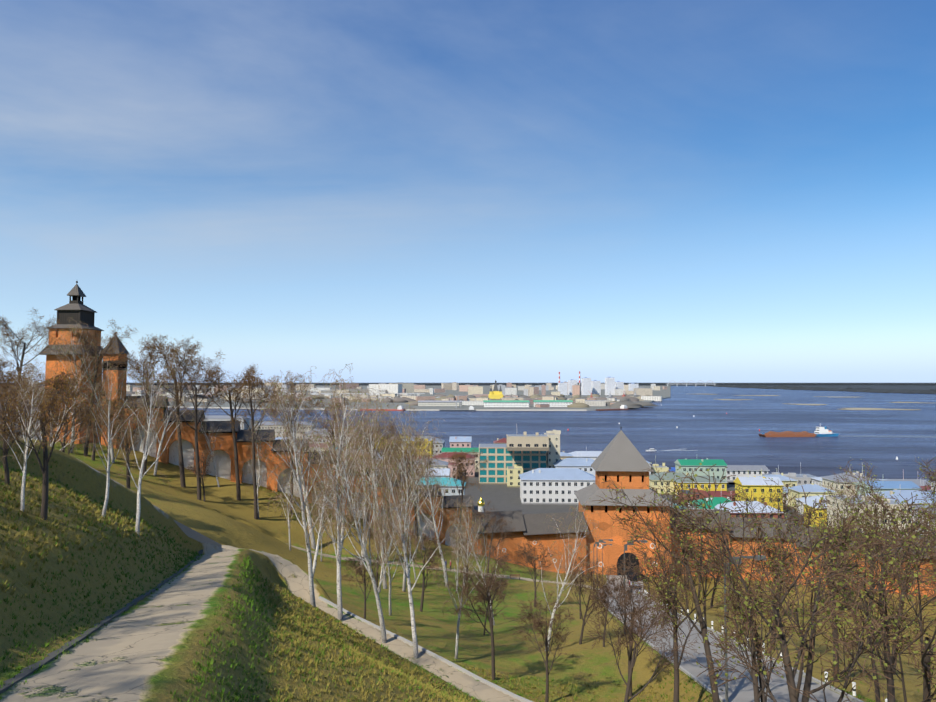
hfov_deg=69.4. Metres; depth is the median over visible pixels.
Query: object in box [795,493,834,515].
town house
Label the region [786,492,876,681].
leaf tree
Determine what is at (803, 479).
building
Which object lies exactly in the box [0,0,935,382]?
sky
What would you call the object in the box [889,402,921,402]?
sandbar
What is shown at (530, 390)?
city block
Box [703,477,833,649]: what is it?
leaf tree
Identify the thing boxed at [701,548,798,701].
leaf tree
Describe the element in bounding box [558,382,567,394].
white tower
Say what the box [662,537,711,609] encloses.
bare tree
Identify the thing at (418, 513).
birch
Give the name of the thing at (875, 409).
sandbar
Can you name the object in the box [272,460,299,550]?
birch
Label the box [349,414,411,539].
tall bud tree
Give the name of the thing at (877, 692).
leaf tree
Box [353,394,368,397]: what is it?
block
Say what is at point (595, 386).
white tower
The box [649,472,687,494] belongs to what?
town house
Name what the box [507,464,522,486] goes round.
building
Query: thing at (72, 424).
bud tree
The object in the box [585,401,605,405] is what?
block
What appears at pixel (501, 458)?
glass office
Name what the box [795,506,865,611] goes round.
leaf tree
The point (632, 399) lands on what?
tree grove
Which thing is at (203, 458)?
bare tree
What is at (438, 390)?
city block
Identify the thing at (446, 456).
town house
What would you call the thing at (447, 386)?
city block
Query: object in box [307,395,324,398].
tree grove
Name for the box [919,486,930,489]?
building
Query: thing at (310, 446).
building
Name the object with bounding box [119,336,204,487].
tall bud tree
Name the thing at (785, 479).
building
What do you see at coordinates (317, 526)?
birch
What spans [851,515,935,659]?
leaf tree
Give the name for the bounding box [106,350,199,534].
birch
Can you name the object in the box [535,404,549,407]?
block
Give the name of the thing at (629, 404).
tree grove
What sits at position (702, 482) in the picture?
yellow house
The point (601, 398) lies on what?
tree grove
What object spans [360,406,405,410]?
moored barge
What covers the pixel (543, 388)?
city block
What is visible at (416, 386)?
city block
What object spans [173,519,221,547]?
path stairs
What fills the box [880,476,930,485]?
town house
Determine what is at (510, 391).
city block
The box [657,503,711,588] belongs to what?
bare tree
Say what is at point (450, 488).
building
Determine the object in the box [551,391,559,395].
city block
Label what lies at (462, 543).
bare tree
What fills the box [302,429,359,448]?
town house
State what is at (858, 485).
leaf tree
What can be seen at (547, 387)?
city block
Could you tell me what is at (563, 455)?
building
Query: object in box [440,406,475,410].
moored barge
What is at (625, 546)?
street lamp
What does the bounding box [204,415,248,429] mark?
town house
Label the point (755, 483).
building
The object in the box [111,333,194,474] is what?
tall bud tree
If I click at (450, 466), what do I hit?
building
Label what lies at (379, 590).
birch
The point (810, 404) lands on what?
sandbar
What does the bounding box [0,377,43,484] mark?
bud tree
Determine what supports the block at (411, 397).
on the strelka land at (663, 393)
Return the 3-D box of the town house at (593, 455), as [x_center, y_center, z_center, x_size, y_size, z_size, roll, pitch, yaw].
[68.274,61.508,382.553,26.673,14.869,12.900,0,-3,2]
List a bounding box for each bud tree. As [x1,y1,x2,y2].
[0,307,69,433]
[0,358,43,429]
[0,367,103,519]
[0,369,31,426]
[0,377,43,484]
[6,363,92,444]
[30,383,110,453]
[67,319,137,455]
[67,389,120,460]
[79,396,131,471]
[103,395,154,488]
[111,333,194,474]
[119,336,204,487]
[139,345,228,499]
[182,351,258,500]
[224,368,286,518]
[265,372,319,513]
[304,392,348,524]
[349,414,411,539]
[350,415,391,530]
[391,432,437,540]
[447,448,488,550]
[744,545,791,618]
[802,541,850,612]
[900,556,935,599]
[913,538,935,574]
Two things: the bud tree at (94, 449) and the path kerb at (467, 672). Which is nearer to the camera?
the path kerb at (467, 672)
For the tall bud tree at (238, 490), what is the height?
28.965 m
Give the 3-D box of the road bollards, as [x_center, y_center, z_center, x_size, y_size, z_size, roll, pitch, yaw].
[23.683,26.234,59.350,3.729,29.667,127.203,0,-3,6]
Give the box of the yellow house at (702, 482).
[674,476,727,494]
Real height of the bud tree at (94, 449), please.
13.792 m
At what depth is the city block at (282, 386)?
2628.27 m
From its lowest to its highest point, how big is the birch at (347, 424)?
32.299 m
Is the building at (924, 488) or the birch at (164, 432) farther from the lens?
the building at (924, 488)
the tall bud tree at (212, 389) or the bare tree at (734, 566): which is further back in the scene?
the tall bud tree at (212, 389)
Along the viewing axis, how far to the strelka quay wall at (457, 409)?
1376.31 m
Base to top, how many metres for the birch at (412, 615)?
14.887 m
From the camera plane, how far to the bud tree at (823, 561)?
126.44 m
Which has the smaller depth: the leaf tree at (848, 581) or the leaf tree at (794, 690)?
the leaf tree at (794, 690)
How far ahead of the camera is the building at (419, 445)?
413.59 m
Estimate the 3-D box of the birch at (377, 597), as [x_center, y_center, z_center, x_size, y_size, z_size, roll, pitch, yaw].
[-7.217,12.412,45.351,6.614,15.902,6.892,0,-3,-3]
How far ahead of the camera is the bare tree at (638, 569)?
88.30 m
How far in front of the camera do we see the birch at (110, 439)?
26.90 m
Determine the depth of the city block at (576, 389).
2671.27 m
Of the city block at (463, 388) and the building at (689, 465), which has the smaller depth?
the building at (689, 465)
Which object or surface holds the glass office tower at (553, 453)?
on the terrain at (146, 648)
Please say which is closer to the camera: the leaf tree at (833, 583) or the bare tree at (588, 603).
the leaf tree at (833, 583)
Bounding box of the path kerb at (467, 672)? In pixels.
[318,596,532,701]
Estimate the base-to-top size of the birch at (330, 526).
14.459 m
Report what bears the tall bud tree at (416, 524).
on the terrain at (146, 648)
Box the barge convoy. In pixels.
[759,426,838,436]
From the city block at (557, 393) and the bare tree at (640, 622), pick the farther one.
the city block at (557, 393)
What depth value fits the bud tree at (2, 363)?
114.91 m
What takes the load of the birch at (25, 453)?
on the terrain at (146, 648)
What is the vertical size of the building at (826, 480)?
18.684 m
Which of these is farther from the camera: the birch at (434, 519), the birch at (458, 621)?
the birch at (434, 519)
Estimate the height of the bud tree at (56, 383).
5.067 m
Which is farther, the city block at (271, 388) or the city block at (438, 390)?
the city block at (438, 390)
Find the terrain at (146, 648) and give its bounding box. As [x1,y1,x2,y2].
[0,430,935,701]
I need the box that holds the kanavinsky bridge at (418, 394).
[179,393,424,398]
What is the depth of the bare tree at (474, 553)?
68.63 m
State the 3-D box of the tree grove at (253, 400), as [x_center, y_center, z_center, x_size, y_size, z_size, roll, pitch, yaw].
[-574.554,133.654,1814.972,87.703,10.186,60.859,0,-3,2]
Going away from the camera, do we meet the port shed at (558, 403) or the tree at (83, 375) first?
the tree at (83, 375)
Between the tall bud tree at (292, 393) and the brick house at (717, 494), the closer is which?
the tall bud tree at (292, 393)
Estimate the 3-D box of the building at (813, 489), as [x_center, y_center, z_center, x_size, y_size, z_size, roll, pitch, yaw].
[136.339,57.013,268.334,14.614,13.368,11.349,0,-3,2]
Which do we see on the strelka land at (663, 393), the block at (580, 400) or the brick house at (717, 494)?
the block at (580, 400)
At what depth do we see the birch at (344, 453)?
136.78 m
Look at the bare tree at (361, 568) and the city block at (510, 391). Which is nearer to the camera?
the bare tree at (361, 568)
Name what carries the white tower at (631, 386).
on the strelka land at (663, 393)
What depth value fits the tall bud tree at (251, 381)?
119.70 m
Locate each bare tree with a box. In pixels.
[184,450,215,500]
[341,550,384,618]
[366,514,396,586]
[373,429,435,484]
[389,530,448,611]
[442,544,513,679]
[449,531,482,577]
[472,500,514,573]
[472,560,513,634]
[510,590,574,701]
[512,538,553,606]
[562,565,614,644]
[569,554,602,618]
[584,560,699,701]
[586,564,629,646]
[596,552,688,696]
[628,545,662,603]
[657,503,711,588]
[657,544,676,578]
[659,552,685,587]
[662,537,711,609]
[686,543,723,609]
[706,525,755,621]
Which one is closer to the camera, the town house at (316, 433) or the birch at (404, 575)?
the birch at (404, 575)
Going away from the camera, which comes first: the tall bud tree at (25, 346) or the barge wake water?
the tall bud tree at (25, 346)
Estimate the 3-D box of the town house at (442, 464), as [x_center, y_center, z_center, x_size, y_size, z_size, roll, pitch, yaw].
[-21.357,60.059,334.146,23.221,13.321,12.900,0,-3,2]
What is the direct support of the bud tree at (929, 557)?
on the terrain at (146, 648)
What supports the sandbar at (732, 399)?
on the river
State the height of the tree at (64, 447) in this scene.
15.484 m
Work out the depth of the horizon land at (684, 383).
25391.62 m
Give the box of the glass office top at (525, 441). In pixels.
[506,432,548,450]
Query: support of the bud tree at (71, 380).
on the terrain at (146, 648)
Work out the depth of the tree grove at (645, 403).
1543.21 m
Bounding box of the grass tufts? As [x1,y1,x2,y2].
[0,449,884,701]
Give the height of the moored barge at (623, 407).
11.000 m
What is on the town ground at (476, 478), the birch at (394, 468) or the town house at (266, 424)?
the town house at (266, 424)
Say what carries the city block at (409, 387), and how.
on the strelka land at (663, 393)
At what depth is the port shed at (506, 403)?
1494.49 m
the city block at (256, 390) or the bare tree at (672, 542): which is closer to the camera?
the bare tree at (672, 542)
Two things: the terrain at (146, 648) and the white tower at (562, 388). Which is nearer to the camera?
the terrain at (146, 648)
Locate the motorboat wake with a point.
(679, 450)
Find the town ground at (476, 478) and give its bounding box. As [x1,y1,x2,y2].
[0,408,734,486]
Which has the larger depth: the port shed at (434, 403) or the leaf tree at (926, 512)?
the port shed at (434, 403)
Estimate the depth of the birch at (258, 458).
121.87 m
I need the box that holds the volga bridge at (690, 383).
[667,380,714,385]
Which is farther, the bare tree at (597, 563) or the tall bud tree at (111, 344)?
the tall bud tree at (111, 344)
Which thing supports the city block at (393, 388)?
on the strelka land at (663, 393)
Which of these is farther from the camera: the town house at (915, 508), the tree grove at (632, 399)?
the tree grove at (632, 399)
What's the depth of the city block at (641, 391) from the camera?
2409.74 m
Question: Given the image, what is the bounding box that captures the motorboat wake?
[661,449,697,450]
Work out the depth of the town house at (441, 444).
438.54 m
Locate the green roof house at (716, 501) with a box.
[687,497,733,509]
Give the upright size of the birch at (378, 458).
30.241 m
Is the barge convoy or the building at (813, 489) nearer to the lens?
the building at (813, 489)
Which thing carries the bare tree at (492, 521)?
on the terrain at (146, 648)
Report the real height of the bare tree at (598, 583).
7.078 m
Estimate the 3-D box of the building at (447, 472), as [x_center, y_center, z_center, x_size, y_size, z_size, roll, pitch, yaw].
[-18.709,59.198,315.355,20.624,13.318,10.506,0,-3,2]
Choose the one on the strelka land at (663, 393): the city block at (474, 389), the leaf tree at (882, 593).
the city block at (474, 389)
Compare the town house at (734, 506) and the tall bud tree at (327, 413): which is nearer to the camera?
the tall bud tree at (327, 413)
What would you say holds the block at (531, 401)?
on the strelka land at (663, 393)
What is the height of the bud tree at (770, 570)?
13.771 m
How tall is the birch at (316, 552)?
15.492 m
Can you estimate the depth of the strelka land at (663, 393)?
1745.57 m
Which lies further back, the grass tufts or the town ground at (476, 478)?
the town ground at (476, 478)
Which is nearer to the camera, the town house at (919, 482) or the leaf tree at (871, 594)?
the leaf tree at (871, 594)
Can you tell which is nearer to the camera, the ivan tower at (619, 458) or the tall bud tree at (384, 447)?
the tall bud tree at (384, 447)
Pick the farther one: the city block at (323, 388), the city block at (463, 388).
the city block at (463, 388)
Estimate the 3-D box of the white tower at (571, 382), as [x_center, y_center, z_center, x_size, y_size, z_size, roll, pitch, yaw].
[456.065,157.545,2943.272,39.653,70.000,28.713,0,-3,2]
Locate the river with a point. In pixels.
(711, 429)
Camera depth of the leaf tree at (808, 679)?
29.65 m
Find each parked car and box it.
[627,572,648,580]
[630,582,640,592]
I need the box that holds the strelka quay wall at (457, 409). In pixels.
[10,397,669,410]
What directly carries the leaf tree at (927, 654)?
on the terrain at (146, 648)
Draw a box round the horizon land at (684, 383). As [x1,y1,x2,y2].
[127,383,935,385]
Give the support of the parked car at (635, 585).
on the terrain at (146, 648)
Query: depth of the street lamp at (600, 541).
85.82 m
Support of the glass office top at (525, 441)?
on the terrain at (146, 648)
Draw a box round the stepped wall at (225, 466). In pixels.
[123,396,473,551]
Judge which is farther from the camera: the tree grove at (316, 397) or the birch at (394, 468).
the tree grove at (316, 397)
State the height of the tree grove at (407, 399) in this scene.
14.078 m
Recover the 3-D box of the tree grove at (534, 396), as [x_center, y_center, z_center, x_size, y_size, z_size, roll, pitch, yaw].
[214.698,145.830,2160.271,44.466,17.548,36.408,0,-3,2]
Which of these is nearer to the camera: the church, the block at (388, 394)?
the church
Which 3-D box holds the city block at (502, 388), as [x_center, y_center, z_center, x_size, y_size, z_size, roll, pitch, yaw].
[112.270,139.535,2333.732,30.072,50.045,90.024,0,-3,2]
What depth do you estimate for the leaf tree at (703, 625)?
35.24 m
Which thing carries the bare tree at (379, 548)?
on the terrain at (146, 648)
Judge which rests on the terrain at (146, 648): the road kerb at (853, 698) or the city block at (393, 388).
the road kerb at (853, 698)
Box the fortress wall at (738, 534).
[670,509,935,596]
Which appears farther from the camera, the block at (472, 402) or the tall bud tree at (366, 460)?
the block at (472, 402)
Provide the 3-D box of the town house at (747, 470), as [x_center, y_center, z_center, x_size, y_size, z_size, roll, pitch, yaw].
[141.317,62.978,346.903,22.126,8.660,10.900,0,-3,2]
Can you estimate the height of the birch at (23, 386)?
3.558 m
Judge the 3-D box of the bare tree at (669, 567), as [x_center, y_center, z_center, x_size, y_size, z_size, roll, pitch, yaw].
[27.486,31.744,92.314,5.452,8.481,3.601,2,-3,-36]
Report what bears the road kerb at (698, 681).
on the terrain at (146, 648)
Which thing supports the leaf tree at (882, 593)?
on the terrain at (146, 648)
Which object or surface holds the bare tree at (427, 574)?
on the terrain at (146, 648)
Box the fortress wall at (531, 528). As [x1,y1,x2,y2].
[471,510,588,574]
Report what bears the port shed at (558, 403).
on the strelka land at (663, 393)
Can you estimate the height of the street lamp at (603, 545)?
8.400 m
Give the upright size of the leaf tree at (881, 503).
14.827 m
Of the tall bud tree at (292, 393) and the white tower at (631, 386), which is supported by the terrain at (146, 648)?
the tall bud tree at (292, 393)
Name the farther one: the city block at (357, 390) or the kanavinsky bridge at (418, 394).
the city block at (357, 390)
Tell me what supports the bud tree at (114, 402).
on the terrain at (146, 648)
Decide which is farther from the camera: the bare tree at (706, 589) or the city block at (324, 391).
the city block at (324, 391)
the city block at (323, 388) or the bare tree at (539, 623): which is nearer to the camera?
the bare tree at (539, 623)
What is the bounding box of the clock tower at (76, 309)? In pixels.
[39,281,103,443]
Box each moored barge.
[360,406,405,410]
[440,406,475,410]
[596,405,628,410]
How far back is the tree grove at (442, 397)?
1979.27 m
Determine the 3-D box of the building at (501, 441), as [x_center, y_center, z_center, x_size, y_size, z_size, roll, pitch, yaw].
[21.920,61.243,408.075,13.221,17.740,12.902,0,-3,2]
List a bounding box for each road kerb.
[598,577,725,701]
[642,582,863,701]
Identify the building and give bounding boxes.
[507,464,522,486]
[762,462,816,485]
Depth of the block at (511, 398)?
1625.88 m
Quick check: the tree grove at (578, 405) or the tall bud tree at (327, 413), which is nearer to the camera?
the tall bud tree at (327, 413)
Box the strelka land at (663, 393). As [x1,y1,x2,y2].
[0,386,669,408]
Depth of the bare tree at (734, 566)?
71.16 m
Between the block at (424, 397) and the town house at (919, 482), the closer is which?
the town house at (919, 482)
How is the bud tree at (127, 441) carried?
on the terrain at (146, 648)
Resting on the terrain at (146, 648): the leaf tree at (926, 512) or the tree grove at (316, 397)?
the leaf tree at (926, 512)
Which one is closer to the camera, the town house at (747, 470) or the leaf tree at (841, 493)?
the leaf tree at (841, 493)
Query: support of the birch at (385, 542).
on the terrain at (146, 648)
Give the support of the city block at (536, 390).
on the strelka land at (663, 393)
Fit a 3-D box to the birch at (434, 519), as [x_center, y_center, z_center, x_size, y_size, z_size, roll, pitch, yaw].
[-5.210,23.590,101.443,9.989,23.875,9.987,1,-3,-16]
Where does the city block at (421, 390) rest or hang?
on the strelka land at (663, 393)
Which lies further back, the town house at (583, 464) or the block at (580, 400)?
the block at (580, 400)
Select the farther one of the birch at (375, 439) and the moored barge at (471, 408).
the moored barge at (471, 408)
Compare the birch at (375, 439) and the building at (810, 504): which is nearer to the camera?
the birch at (375, 439)
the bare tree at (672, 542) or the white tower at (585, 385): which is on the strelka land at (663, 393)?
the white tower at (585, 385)
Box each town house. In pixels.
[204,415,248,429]
[254,418,315,438]
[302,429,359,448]
[388,436,444,455]
[401,459,448,467]
[432,452,475,476]
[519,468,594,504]
[553,458,594,475]
[568,451,601,459]
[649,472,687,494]
[714,492,783,517]
[726,465,769,481]
[758,476,787,505]
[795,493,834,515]
[812,476,823,485]
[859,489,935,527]
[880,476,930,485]
[909,504,935,534]
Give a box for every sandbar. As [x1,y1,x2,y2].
[717,399,748,399]
[740,395,778,395]
[796,404,825,404]
[841,408,919,409]
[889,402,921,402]
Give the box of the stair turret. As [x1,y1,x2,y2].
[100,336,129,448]
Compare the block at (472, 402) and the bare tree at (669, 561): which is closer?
the bare tree at (669, 561)
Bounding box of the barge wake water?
[842,436,935,437]
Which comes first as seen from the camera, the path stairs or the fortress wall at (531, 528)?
the path stairs
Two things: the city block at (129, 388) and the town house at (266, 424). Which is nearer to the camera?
the town house at (266, 424)
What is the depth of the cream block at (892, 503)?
207.26 m
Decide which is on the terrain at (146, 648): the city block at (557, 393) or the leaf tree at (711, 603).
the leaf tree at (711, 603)
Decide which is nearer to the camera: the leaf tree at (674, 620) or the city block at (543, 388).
the leaf tree at (674, 620)
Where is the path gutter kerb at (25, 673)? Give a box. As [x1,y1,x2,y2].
[0,549,202,693]
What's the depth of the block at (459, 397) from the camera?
1929.75 m
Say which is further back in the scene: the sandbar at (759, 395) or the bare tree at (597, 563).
the sandbar at (759, 395)
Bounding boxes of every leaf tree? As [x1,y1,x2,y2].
[589,462,742,701]
[612,496,753,701]
[656,463,911,701]
[677,510,842,701]
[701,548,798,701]
[702,513,755,607]
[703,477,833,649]
[741,490,924,701]
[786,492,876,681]
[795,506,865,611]
[797,538,919,701]
[811,542,870,651]
[814,479,890,588]
[816,490,935,701]
[830,457,934,627]
[837,520,935,701]
[845,549,895,643]
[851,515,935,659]
[859,482,935,674]
[894,502,935,589]
[914,457,935,540]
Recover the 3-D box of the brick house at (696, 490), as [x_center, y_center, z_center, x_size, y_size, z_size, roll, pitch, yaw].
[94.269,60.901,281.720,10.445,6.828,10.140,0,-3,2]
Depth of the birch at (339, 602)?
49.69 m
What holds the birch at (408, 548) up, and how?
on the terrain at (146, 648)
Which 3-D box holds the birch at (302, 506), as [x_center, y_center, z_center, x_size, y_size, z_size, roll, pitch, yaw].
[-11.057,9.648,46.725,7.124,17.256,7.051,0,-3,10]
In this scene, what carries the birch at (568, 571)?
on the terrain at (146, 648)
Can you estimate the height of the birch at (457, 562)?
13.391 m
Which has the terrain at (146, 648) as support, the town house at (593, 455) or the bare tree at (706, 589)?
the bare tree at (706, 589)
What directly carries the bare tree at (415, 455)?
on the terrain at (146, 648)
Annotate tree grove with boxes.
[239,399,266,402]
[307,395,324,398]
[381,397,392,402]
[392,398,407,402]
[394,397,415,401]
[435,396,451,399]
[530,394,540,398]
[567,402,589,407]
[595,397,606,399]
[609,401,641,407]
[617,396,638,401]
[634,401,656,405]
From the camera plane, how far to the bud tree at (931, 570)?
117.38 m
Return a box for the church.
[477,498,484,511]
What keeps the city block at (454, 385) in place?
on the strelka land at (663, 393)
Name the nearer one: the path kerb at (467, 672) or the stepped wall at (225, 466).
the path kerb at (467, 672)
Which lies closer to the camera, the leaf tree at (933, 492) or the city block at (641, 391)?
the leaf tree at (933, 492)
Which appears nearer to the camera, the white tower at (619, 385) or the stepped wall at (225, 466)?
the stepped wall at (225, 466)
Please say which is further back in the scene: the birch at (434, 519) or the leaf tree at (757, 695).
the birch at (434, 519)
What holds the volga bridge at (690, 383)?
on the bank land at (903, 387)
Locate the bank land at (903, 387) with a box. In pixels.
[737,386,935,393]
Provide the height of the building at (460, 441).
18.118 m
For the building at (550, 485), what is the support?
on the terrain at (146, 648)
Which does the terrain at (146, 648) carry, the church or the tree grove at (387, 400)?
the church
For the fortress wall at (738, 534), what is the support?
on the terrain at (146, 648)
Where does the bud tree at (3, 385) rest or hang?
on the terrain at (146, 648)
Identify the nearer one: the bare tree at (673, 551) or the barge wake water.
the bare tree at (673, 551)
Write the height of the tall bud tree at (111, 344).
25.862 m
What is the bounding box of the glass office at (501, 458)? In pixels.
[479,444,547,483]
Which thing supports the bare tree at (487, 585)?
on the terrain at (146, 648)
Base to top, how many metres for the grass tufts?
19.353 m
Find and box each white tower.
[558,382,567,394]
[568,379,577,394]
[581,377,590,394]
[591,380,600,394]
[605,377,614,394]
[615,381,623,388]
[628,383,638,390]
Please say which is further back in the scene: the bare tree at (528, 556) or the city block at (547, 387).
the city block at (547, 387)
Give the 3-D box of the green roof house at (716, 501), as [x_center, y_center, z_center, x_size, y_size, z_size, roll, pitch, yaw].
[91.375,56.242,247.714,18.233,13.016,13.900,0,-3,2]
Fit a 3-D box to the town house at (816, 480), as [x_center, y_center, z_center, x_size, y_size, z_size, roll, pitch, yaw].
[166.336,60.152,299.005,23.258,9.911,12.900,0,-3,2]
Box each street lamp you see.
[597,539,612,589]
[602,544,611,574]
[624,540,647,632]
[724,555,766,701]
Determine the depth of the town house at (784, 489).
275.85 m
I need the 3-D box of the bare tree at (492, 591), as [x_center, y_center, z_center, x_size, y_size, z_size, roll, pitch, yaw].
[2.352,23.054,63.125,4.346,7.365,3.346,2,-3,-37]
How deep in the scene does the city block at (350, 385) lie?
4103.63 m
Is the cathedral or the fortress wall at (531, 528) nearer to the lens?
the fortress wall at (531, 528)
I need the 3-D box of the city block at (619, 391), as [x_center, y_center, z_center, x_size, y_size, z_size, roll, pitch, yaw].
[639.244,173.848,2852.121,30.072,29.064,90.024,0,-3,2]
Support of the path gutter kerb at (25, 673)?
on the terrain at (146, 648)
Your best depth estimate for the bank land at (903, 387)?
6996.46 m
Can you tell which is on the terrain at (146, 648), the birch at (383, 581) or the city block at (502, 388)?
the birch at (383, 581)
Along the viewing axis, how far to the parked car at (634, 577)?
144.17 m
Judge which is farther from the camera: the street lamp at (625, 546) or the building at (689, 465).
the building at (689, 465)
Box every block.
[126,384,131,390]
[233,388,267,392]
[256,385,273,392]
[281,384,288,395]
[296,384,314,390]
[316,387,331,391]
[318,390,336,394]
[339,383,358,389]
[344,389,368,392]
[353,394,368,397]
[369,383,401,395]
[382,393,396,396]
[389,382,413,392]
[402,395,415,399]
[414,384,425,388]
[414,389,429,391]
[416,396,434,400]
[434,388,444,392]
[441,383,458,389]
[452,382,456,389]
[455,395,466,400]
[459,384,478,391]
[462,401,483,404]
[468,385,482,394]
[476,398,488,400]
[497,384,504,395]
[502,397,522,399]
[505,387,516,394]
[523,399,537,403]
[528,386,533,395]
[532,386,538,393]
[535,385,548,389]
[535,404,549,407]
[541,384,545,394]
[542,396,554,399]
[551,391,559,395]
[572,384,580,395]
[575,399,584,402]
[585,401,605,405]
[615,389,624,394]
[634,387,651,395]
[641,396,661,400]
[826,492,907,535]
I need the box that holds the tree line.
[11,383,935,392]
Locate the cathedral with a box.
[488,380,502,398]
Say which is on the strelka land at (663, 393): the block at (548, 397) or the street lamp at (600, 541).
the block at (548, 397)
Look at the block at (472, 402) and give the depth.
1613.36 m
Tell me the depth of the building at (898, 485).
253.21 m
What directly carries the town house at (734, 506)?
on the terrain at (146, 648)
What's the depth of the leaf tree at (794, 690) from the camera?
16.72 m
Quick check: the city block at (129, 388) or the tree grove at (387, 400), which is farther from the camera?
the city block at (129, 388)
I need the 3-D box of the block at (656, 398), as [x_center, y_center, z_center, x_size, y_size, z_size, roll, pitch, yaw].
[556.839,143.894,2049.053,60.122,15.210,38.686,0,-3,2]
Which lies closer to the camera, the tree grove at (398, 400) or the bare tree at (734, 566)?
the bare tree at (734, 566)
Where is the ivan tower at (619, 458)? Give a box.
[574,427,674,577]
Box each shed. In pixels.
[418,400,461,405]
[483,400,528,406]
[533,400,572,406]
[651,463,668,473]
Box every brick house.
[678,488,703,504]
[701,491,734,500]
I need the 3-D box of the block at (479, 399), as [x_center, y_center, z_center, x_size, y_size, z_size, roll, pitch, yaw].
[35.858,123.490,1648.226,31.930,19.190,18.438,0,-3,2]
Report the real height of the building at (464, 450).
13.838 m
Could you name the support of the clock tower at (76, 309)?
on the terrain at (146, 648)
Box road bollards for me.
[644,590,886,701]
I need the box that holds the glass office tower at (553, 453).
[544,430,560,467]
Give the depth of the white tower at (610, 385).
2868.85 m
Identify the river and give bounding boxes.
[0,385,935,481]
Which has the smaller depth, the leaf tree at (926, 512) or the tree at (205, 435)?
the leaf tree at (926, 512)
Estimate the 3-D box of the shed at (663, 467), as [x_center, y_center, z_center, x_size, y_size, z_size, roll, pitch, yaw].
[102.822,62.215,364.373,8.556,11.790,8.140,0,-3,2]
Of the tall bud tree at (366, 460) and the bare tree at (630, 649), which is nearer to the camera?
the bare tree at (630, 649)
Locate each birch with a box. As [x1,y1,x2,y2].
[0,354,61,511]
[0,362,49,442]
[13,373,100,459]
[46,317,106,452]
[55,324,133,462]
[68,356,145,516]
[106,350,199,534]
[149,353,198,475]
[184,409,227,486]
[238,424,281,518]
[251,368,362,606]
[256,370,345,548]
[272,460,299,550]
[287,438,363,576]
[295,363,380,618]
[299,378,383,564]
[303,417,408,642]
[308,485,344,579]
[310,493,330,561]
[325,394,402,566]
[326,416,360,499]
[341,403,426,588]
[348,477,410,614]
[351,384,394,534]
[355,436,460,658]
[365,480,425,592]
[372,431,414,525]
[377,413,434,591]
[383,404,446,549]
[391,501,423,579]
[400,427,461,586]
[425,509,491,658]
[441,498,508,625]
[443,504,473,592]
[525,501,608,651]
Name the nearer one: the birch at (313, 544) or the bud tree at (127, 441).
the bud tree at (127, 441)
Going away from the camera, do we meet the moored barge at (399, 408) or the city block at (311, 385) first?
the moored barge at (399, 408)

